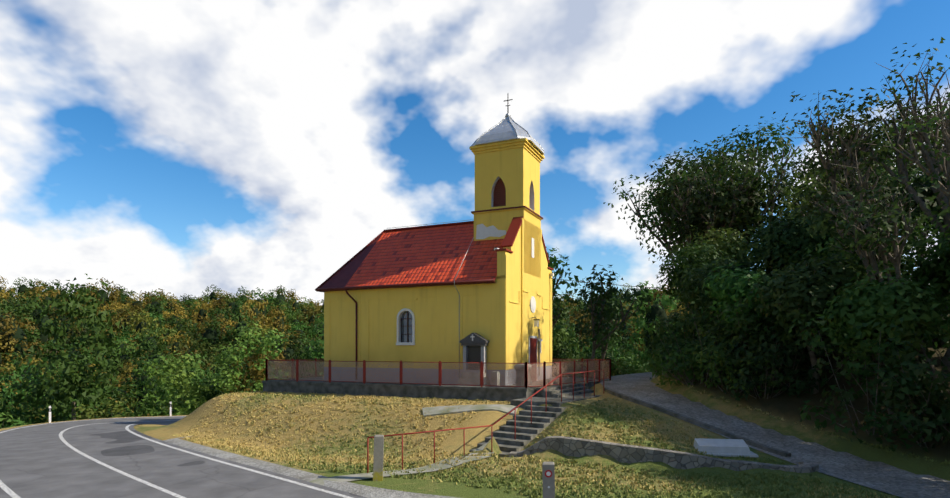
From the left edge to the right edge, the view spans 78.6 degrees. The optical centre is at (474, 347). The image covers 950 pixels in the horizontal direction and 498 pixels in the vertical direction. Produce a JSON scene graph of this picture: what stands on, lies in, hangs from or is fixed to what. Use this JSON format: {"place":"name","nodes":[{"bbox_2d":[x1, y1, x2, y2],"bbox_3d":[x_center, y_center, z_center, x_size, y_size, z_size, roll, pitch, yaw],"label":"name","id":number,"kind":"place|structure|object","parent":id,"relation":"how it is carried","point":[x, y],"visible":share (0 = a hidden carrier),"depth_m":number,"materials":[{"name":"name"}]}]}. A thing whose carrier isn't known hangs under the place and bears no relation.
{"place":"outdoors","nodes":[
{"label":"outdoors","id":0,"kind":"place"},
{"bbox_2d":[0,416,366,497],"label":"road","id":1,"kind":"structure","parent":0,"point":[40,461],"depth_m":18.40,"materials":[{"name":"grey asphalt"}]},
{"bbox_2d":[0,416,176,497],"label":"road line","id":2,"kind":"object","parent":1,"relation":"on","point":[8,490],"visible":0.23,"depth_m":15.96,"materials":[{"name":"paint"}]},
{"bbox_2d":[59,420,185,497],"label":"road line","id":3,"kind":"object","parent":1,"relation":"on","point":[63,440],"visible":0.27,"depth_m":18.52,"materials":[{"name":"paint"}]},
{"bbox_2d":[125,424,352,497],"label":"road line","id":4,"kind":"object","parent":1,"relation":"on","point":[277,477],"visible":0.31,"depth_m":18.35,"materials":[{"name":"paint"}]},
{"bbox_2d":[0,314,949,497],"bbox_3d":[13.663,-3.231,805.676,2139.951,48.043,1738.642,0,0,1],"label":"ground","id":5,"kind":"structure","parent":0,"point":[784,405],"depth_m":22.99,"materials":[{"name":"green plant"}]},
{"bbox_2d":[0,412,31,426],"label":"edge bush","id":6,"kind":"object","parent":5,"relation":"on","point":[7,414],"visible":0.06,"depth_m":38.20,"materials":[{"name":"green plant"}]},
{"bbox_2d":[4,420,31,426],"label":"edge bush","id":7,"kind":"object","parent":5,"relation":"on","point":[20,422],"visible":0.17,"depth_m":37.83,"materials":[{"name":"green plant"}]},
{"bbox_2d":[49,406,50,422],"bbox_3d":[-26.217,4.090,35.815,0.120,1.050,0.108,0,0,-35],"label":"delineator","id":8,"kind":"object","parent":5,"relation":"on","point":[49,414],"visible":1,"depth_m":35.77,"materials":[{"name":"white plastic"}]},
{"bbox_2d":[70,399,129,419],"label":"edge bush","id":9,"kind":"object","parent":5,"relation":"on","point":[94,414],"visible":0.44,"depth_m":41.52,"materials":[{"name":"green plant"}]},
{"bbox_2d":[174,400,192,414],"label":"edge bush","id":10,"kind":"object","parent":5,"relation":"on","point":[181,406],"visible":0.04,"depth_m":50.30,"materials":[{"name":"green plant"}]},
{"bbox_2d":[164,436,459,497],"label":"shoulder gravel","id":11,"kind":"structure","parent":5,"relation":"on","point":[363,490],"depth_m":17.30,"materials":[{"name":"grey gravel"}]},
{"bbox_2d":[373,435,383,480],"bbox_3d":[-2.799,3.281,16.832,0.270,1.500,0.270,2,0,-7],"label":"concrete post","id":12,"kind":"object","parent":5,"relation":"on","point":[378,458],"visible":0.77,"depth_m":16.70,"materials":[{"name":"grey concrete"}]},
{"bbox_2d":[309,404,517,484],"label":"footpath","id":13,"kind":"structure","parent":5,"relation":"on","point":[439,410],"depth_m":19.44,"materials":[{"name":"grey concrete"}]},
{"bbox_2d":[262,376,581,400],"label":"retaining wall","id":14,"kind":"structure","parent":5,"relation":"on","point":[497,393],"depth_m":30.13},
{"bbox_2d":[324,138,551,385],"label":"chapel","id":15,"kind":"structure","parent":14,"relation":"on","point":[415,325],"depth_m":31.84,"materials":[{"name":"paint"}]},
{"bbox_2d":[317,221,503,291],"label":"roof","id":16,"kind":"structure","parent":15,"relation":"on","point":[426,254],"depth_m":33.10,"materials":[{"name":"red tile"}]},
{"bbox_2d":[315,206,552,379],"bbox_3d":[-2.081,-2.942,35.203,11.950,9.445,8.880,0,0,24],"label":"rain gutter","id":17,"kind":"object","parent":15,"relation":"attached to","point":[512,232],"depth_m":31.19,"materials":[{"name":"brown metal"}]},
{"bbox_2d":[393,219,553,376],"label":"facade fittings","id":18,"kind":"object","parent":15,"relation":"attached to","point":[536,322],"visible":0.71,"depth_m":32.13,"materials":[{"name":"grey metal"}]},
{"bbox_2d":[471,99,543,154],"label":"tower roof","id":19,"kind":"structure","parent":15,"relation":"on","point":[507,127],"depth_m":32.15,"materials":[{"name":"metal"}]},
{"bbox_2d":[551,278,669,288],"bbox_3d":[25.561,-5.449,40.676,42.849,3.336,0.036,0,0,-13],"label":"service cable","id":20,"kind":"object","parent":15,"relation":"attached to","point":[612,284],"visible":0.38,"depth_m":36.79,"materials":[{"name":"black rubber"}]},
{"bbox_2d":[265,358,610,388],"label":"fence posts","id":21,"kind":"object","parent":14,"relation":"on","point":[439,372],"visible":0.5,"depth_m":30.57,"materials":[{"name":"red metal"}]},
{"bbox_2d":[268,359,609,385],"bbox_3d":[-1.706,1.271,35.034,17.992,1.100,10.840,0,0,24],"label":"fence","id":22,"kind":"object","parent":21,"relation":"attached to","point":[563,370],"visible":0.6,"depth_m":30.43,"materials":[{"name":"metal"}]},
{"bbox_2d":[458,333,499,385],"bbox_3d":[0.207,0.561,29.309,2.070,2.680,0.620,0,0,24],"label":"monument","id":23,"kind":"object","parent":14,"relation":"on","point":[474,345],"visible":0.62,"depth_m":29.36,"materials":[{"name":"stone"}]},
{"bbox_2d":[514,364,531,387],"bbox_3d":[2.323,1.336,28.204,0.871,1.170,0.889,0,0,1],"label":"stone pedestal","id":24,"kind":"object","parent":14,"relation":"on","point":[522,375],"visible":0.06,"depth_m":27.92,"materials":[{"name":"grey stone"}]},
{"bbox_2d":[0,262,933,428],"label":"forest","id":25,"kind":"object","parent":5,"relation":"on","point":[119,340],"visible":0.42,"depth_m":103.17,"materials":[{"name":"green plant"}]},
{"bbox_2d":[367,369,604,472],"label":"handrails","id":26,"kind":"object","parent":5,"relation":"on","point":[434,431],"visible":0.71,"depth_m":20.70,"materials":[{"name":"red metal"}]},
{"bbox_2d":[469,378,606,456],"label":"concrete stairs","id":27,"kind":"structure","parent":5,"relation":"on","point":[527,431],"depth_m":23.88,"materials":[{"name":"grey concrete"}]},
{"bbox_2d":[542,462,554,497],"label":"concrete post","id":28,"kind":"object","parent":5,"relation":"on","point":[548,473],"visible":1,"depth_m":12.95,"materials":[{"name":"grey concrete"}]},
{"bbox_2d":[171,377,949,497],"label":"grass tufts","id":29,"kind":"object","parent":5,"relation":"on","point":[331,465],"visible":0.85,"depth_m":20.03,"materials":[{"name":"green plant"}]},
{"bbox_2d":[552,320,568,342],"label":"tree","id":30,"kind":"object","parent":5,"relation":"on","point":[564,335],"depth_m":64.53,"materials":[{"name":"green plant"}]},
{"bbox_2d":[546,247,581,336],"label":"tree","id":31,"kind":"object","parent":5,"relation":"on","point":[554,264],"visible":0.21,"depth_m":48.23,"materials":[{"name":"green plant"}]},
{"bbox_2d":[552,309,576,369],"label":"tree","id":32,"kind":"object","parent":5,"relation":"on","point":[566,323],"visible":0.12,"depth_m":69.54,"materials":[{"name":"green plant"}]},
{"bbox_2d":[552,290,582,350],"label":"tree","id":33,"kind":"object","parent":5,"relation":"on","point":[557,317],"visible":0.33,"depth_m":60.09,"materials":[{"name":"green plant"}]},
{"bbox_2d":[580,294,633,378],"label":"tree","id":34,"kind":"object","parent":5,"relation":"on","point":[606,341],"visible":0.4,"depth_m":65.62,"materials":[{"name":"green plant"}]},
{"bbox_2d":[567,264,658,378],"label":"tree","id":35,"kind":"object","parent":5,"relation":"on","point":[596,300],"visible":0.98,"depth_m":53.66,"materials":[{"name":"green plant"}]},
{"bbox_2d":[509,436,818,472],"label":"stone wall","id":36,"kind":"structure","parent":5,"relation":"on","point":[580,447],"depth_m":18.97,"materials":[{"name":"grey stone"}]},
{"bbox_2d":[653,316,689,358],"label":"bush","id":37,"kind":"object","parent":5,"relation":"on","point":[672,330],"visible":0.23,"depth_m":37.29,"materials":[{"name":"green plant"}]},
{"bbox_2d":[646,319,701,374],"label":"bank bush","id":38,"kind":"object","parent":5,"relation":"on","point":[666,341],"visible":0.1,"depth_m":35.06,"materials":[{"name":"green plant"}]},
{"bbox_2d":[646,313,705,364],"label":"bush","id":39,"kind":"object","parent":5,"relation":"on","point":[685,323],"visible":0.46,"depth_m":33.36,"materials":[{"name":"green plant"}]},
{"bbox_2d":[641,321,716,386],"bbox_3d":[10.926,0.299,30.437,4.197,3.417,3.685,0,0,1],"label":"bush","id":40,"kind":"object","parent":5,"relation":"on","point":[659,372],"visible":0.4,"depth_m":30.19,"materials":[{"name":"green plant"}]},
{"bbox_2d":[651,331,708,372],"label":"bush","id":41,"kind":"object","parent":5,"relation":"on","point":[664,335],"visible":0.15,"depth_m":33.13,"materials":[{"name":"green plant"}]},
{"bbox_2d":[603,159,775,294],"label":"tree","id":42,"kind":"object","parent":5,"relation":"on","point":[663,229],"visible":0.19,"depth_m":50.80,"materials":[{"name":"green plant"}]},
{"bbox_2d":[645,339,739,384],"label":"bush","id":43,"kind":"object","parent":5,"relation":"on","point":[689,371],"visible":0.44,"depth_m":28.50,"materials":[{"name":"green plant"}]},
{"bbox_2d":[666,314,721,362],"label":"bush","id":44,"kind":"object","parent":5,"relation":"on","point":[699,323],"visible":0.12,"depth_m":32.47,"materials":[{"name":"green plant"}]},
{"bbox_2d":[656,241,734,320],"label":"tree","id":45,"kind":"object","parent":5,"relation":"on","point":[684,262],"visible":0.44,"depth_m":37.13,"materials":[{"name":"green plant"}]},
{"bbox_2d":[653,337,737,385],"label":"bush","id":46,"kind":"object","parent":5,"relation":"on","point":[679,363],"visible":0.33,"depth_m":28.13,"materials":[{"name":"green plant"}]},
{"bbox_2d":[638,319,753,386],"bbox_3d":[11.497,0.200,28.608,5.247,3.370,5.091,0,0,-28],"label":"bush","id":47,"kind":"object","parent":5,"relation":"on","point":[677,325],"visible":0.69,"depth_m":28.59,"materials":[{"name":"green plant"}]},
{"bbox_2d":[676,299,715,343],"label":"bush","id":48,"kind":"object","parent":5,"relation":"on","point":[698,312],"visible":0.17,"depth_m":34.15,"materials":[{"name":"green plant"}]},
{"bbox_2d":[604,388,790,456],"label":"track kerb","id":49,"kind":"structure","parent":5,"relation":"on","point":[702,424],"depth_m":23.09,"materials":[{"name":"concrete"}]},
{"bbox_2d":[665,330,737,362],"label":"bush","id":50,"kind":"object","parent":5,"relation":"on","point":[686,346],"visible":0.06,"depth_m":30.99,"materials":[{"name":"green plant"}]},
{"bbox_2d":[683,303,720,336],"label":"bush","id":51,"kind":"object","parent":5,"relation":"on","point":[693,313],"visible":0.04,"depth_m":36.12,"materials":[{"name":"green plant"}]},
{"bbox_2d":[628,132,781,262],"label":"tree","id":52,"kind":"object","parent":5,"relation":"on","point":[691,165],"visible":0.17,"depth_m":52.31,"materials":[{"name":"green plant"}]},
{"bbox_2d":[662,222,762,278],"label":"tree","id":53,"kind":"object","parent":5,"relation":"on","point":[730,248],"visible":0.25,"depth_m":38.26,"materials":[{"name":"green plant"}]},
{"bbox_2d":[671,257,758,318],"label":"tree","id":54,"kind":"object","parent":5,"relation":"on","point":[690,289],"visible":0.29,"depth_m":32.81,"materials":[{"name":"green plant"}]},
{"bbox_2d":[672,295,759,386],"bbox_3d":[11.381,-0.360,27.349,3.794,4.488,3.306,0,0,1],"label":"bank bush","id":55,"kind":"object","parent":5,"relation":"on","point":[742,318],"visible":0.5,"depth_m":27.55,"materials":[{"name":"green plant"}]},
{"bbox_2d":[644,151,799,268],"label":"tree","id":56,"kind":"object","parent":5,"relation":"on","point":[709,211],"visible":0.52,"depth_m":42.85,"materials":[{"name":"green plant"}]},
{"bbox_2d":[688,298,760,341],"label":"bank bush","id":57,"kind":"object","parent":5,"relation":"on","point":[712,300],"visible":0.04,"depth_m":31.61,"materials":[{"name":"green plant"}]},
{"bbox_2d":[694,438,757,456],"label":"white slab","id":58,"kind":"structure","parent":5,"relation":"on","point":[730,447],"depth_m":19.64,"materials":[{"name":"concrete"}]},
{"bbox_2d":[644,116,816,262],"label":"tree","id":59,"kind":"object","parent":5,"relation":"on","point":[762,141],"visible":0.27,"depth_m":47.68,"materials":[{"name":"green plant"}]},
{"bbox_2d":[697,321,765,372],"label":"bush","id":60,"kind":"object","parent":5,"relation":"on","point":[711,329],"visible":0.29,"depth_m":27.98,"materials":[{"name":"green plant"}]},
{"bbox_2d":[691,348,780,397],"bbox_3d":[11.863,1.168,26.659,3.924,2.393,3.408,0,0,23],"label":"bush","id":61,"kind":"object","parent":5,"relation":"on","point":[704,366],"visible":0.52,"depth_m":26.34,"materials":[{"name":"green plant"}]},
{"bbox_2d":[694,262,783,368],"bbox_3d":[13.432,-1.371,28.049,4.826,5.397,4.624,0,0,-27],"label":"tree","id":62,"kind":"object","parent":5,"relation":"on","point":[725,293],"visible":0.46,"depth_m":27.37,"materials":[{"name":"green plant"}]},
{"bbox_2d":[703,283,775,355],"bbox_3d":[13.358,-1.241,29.532,3.800,4.314,3.580,0,0,27],"label":"bank bush","id":63,"kind":"object","parent":5,"relation":"on","point":[724,325],"visible":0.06,"depth_m":29.12,"materials":[{"name":"green plant"}]},
{"bbox_2d":[670,135,827,271],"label":"tree","id":64,"kind":"object","parent":5,"relation":"on","point":[738,168],"visible":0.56,"depth_m":42.09,"materials":[{"name":"green plant"}]},
{"bbox_2d":[714,278,788,354],"bbox_3d":[13.426,-1.181,28.890,3.360,4.750,3.424,0,0,1],"label":"bank bush","id":65,"kind":"object","parent":5,"relation":"on","point":[727,344],"visible":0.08,"depth_m":28.35,"materials":[{"name":"green plant"}]},
{"bbox_2d":[702,297,803,382],"bbox_3d":[12.930,-0.381,27.029,4.484,4.024,5.022,0,0,1],"label":"bank bush","id":66,"kind":"object","parent":5,"relation":"on","point":[737,317],"visible":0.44,"depth_m":26.30,"materials":[{"name":"green plant"}]},
{"bbox_2d":[600,372,949,497],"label":"gravel track","id":67,"kind":"structure","parent":5,"relation":"on","point":[879,476],"depth_m":20.56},
{"bbox_2d":[739,210,834,340],"bbox_3d":[16.636,-3.511,30.620,5.055,6.988,5.529,0,0,14],"label":"tree","id":68,"kind":"object","parent":5,"relation":"on","point":[777,248],"visible":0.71,"depth_m":29.54,"materials":[{"name":"green plant"}]},
{"bbox_2d":[756,209,818,264],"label":"tree","id":69,"kind":"object","parent":5,"relation":"on","point":[790,218],"depth_m":36.91,"materials":[{"name":"green plant"}]},
{"bbox_2d":[769,203,838,252],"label":"tree","id":70,"kind":"object","parent":5,"relation":"on","point":[816,221],"depth_m":31.00,"materials":[{"name":"green plant"}]},
{"bbox_2d":[738,245,889,393],"bbox_3d":[13.978,-0.999,24.211,4.784,6.561,5.275,0,0,-39],"label":"tree","id":71,"kind":"object","parent":5,"relation":"on","point":[806,289],"visible":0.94,"depth_m":23.82,"materials":[{"name":"green plant"}]},
{"bbox_2d":[767,150,886,219],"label":"tree","id":72,"kind":"object","parent":5,"relation":"on","point":[804,172],"visible":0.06,"depth_m":48.38,"materials":[{"name":"green plant"}]},
{"bbox_2d":[771,159,889,218],"bbox_3d":[22.639,-6.302,37.564,5.563,11.323,6.275,0,0,-13],"label":"tree","id":73,"kind":"object","parent":5,"relation":"on","point":[810,189],"visible":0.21,"depth_m":37.08,"materials":[{"name":"green plant"}]},
{"bbox_2d":[773,84,912,248],"bbox_3d":[19.291,-7.016,30.273,6.232,13.249,7.234,0,0,-14],"label":"tree","id":74,"kind":"object","parent":5,"relation":"on","point":[826,130],"visible":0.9,"depth_m":29.88,"materials":[{"name":"green plant"}]},
{"bbox_2d":[798,112,908,221],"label":"tree","id":75,"kind":"object","parent":5,"relation":"on","point":[835,151],"visible":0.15,"depth_m":44.26,"materials":[{"name":"green plant"}]},
{"bbox_2d":[786,131,921,233],"bbox_3d":[18.375,-4.404,27.819,4.925,10.570,5.365,0,0,-31],"label":"tree","id":76,"kind":"object","parent":5,"relation":"on","point":[861,183],"visible":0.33,"depth_m":27.36,"materials":[{"name":"green plant"}]},
{"bbox_2d":[789,310,933,451],"bbox_3d":[13.950,1.026,21.106,4.204,4.779,5.896,0,0,37],"label":"bank bush","id":77,"kind":"object","parent":5,"relation":"on","point":[865,371],"visible":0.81,"depth_m":20.03,"materials":[{"name":"green plant"}]},
{"bbox_2d":[798,174,949,383],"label":"tree","id":78,"kind":"object","parent":5,"relation":"on","point":[866,239],"visible":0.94,"depth_m":22.47,"materials":[{"name":"green plant"}]},
{"bbox_2d":[801,210,946,354],"bbox_3d":[17.954,-2.685,26.779,5.338,7.547,5.725,0,0,23],"label":"tree","id":79,"kind":"object","parent":5,"relation":"on","point":[914,243],"visible":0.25,"depth_m":25.74,"materials":[{"name":"green plant"}]},
{"bbox_2d":[810,267,949,414],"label":"tree","id":80,"kind":"object","parent":5,"relation":"on","point":[855,305],"visible":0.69,"depth_m":20.76,"materials":[{"name":"green plant"}]},
{"bbox_2d":[816,341,949,435],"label":"bush","id":81,"kind":"object","parent":5,"relation":"on","point":[933,382],"visible":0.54,"depth_m":20.13,"materials":[{"name":"green plant"}]},
{"bbox_2d":[857,148,933,255],"bbox_3d":[28.265,-7.070,39.884,5.770,13.509,7.065,0,0,-10],"label":"tree","id":82,"kind":"object","parent":5,"relation":"on","point":[894,182],"visible":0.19,"depth_m":38.27,"materials":[{"name":"green plant"}]},
{"bbox_2d":[852,102,948,256],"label":"tree","id":83,"kind":"object","parent":5,"relation":"on","point":[912,166],"visible":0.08,"depth_m":44.44,"materials":[{"name":"green plant"}]},
{"bbox_2d":[856,360,949,429],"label":"bush","id":84,"kind":"object","parent":5,"relation":"on","point":[936,409],"visible":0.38,"depth_m":19.21,"materials":[{"name":"green plant"}]},
{"bbox_2d":[858,37,949,241],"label":"tree","id":85,"kind":"object","parent":5,"relation":"on","point":[931,163],"visible":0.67,"depth_m":28.67,"materials":[{"name":"green plant"}]},
{"bbox_2d":[864,336,949,452],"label":"bush","id":86,"kind":"object","parent":5,"relation":"on","point":[902,396],"visible":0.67,"depth_m":19.10,"materials":[{"name":"green plant"}]},
{"bbox_2d":[864,92,949,232],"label":"tree","id":87,"kind":"object","parent":5,"relation":"on","point":[945,132],"visible":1,"depth_m":24.41,"materials":[{"name":"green plant"}]},
{"bbox_2d":[881,217,949,377],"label":"tree","id":88,"kind":"object","parent":5,"relation":"on","point":[937,276],"visible":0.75,"depth_m":23.50,"materials":[{"name":"green plant"}]},
{"bbox_2d":[883,302,949,418],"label":"bank bush","id":89,"kind":"object","parent":5,"relation":"on","point":[909,334],"visible":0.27,"depth_m":19.93,"materials":[{"name":"green plant"}]},
{"bbox_2d":[889,144,948,258],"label":"tree","id":90,"kind":"object","parent":5,"relation":"on","point":[928,193],"visible":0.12,"depth_m":35.98,"materials":[{"name":"green plant"}]},
{"bbox_2d":[903,401,949,444],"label":"bush","id":91,"kind":"object","parent":5,"relation":"on","point":[931,424],"visible":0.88,"depth_m":17.75,"materials":[{"name":"green plant"}]},
{"bbox_2d":[917,101,947,154],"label":"tree","id":92,"kind":"object","parent":5,"relation":"on","point":[940,135],"visible":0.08,"depth_m":31.45,"materials":[{"name":"green plant"}]},
{"bbox_2d":[923,322,949,371],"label":"bank bush","id":93,"kind":"object","parent":5,"relation":"on","point":[934,347],"visible":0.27,"depth_m":22.49,"materials":[{"name":"green plant"}]},
{"bbox_2d":[925,196,949,236],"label":"tree","id":94,"kind":"object","parent":5,"relation":"on","point":[937,219],"visible":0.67,"depth_m":27.39,"materials":[{"name":"green plant"}]},
{"bbox_2d":[0,0,949,317],"label":"sky","id":95,"kind":"structure","parent":0,"point":[177,147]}
]}

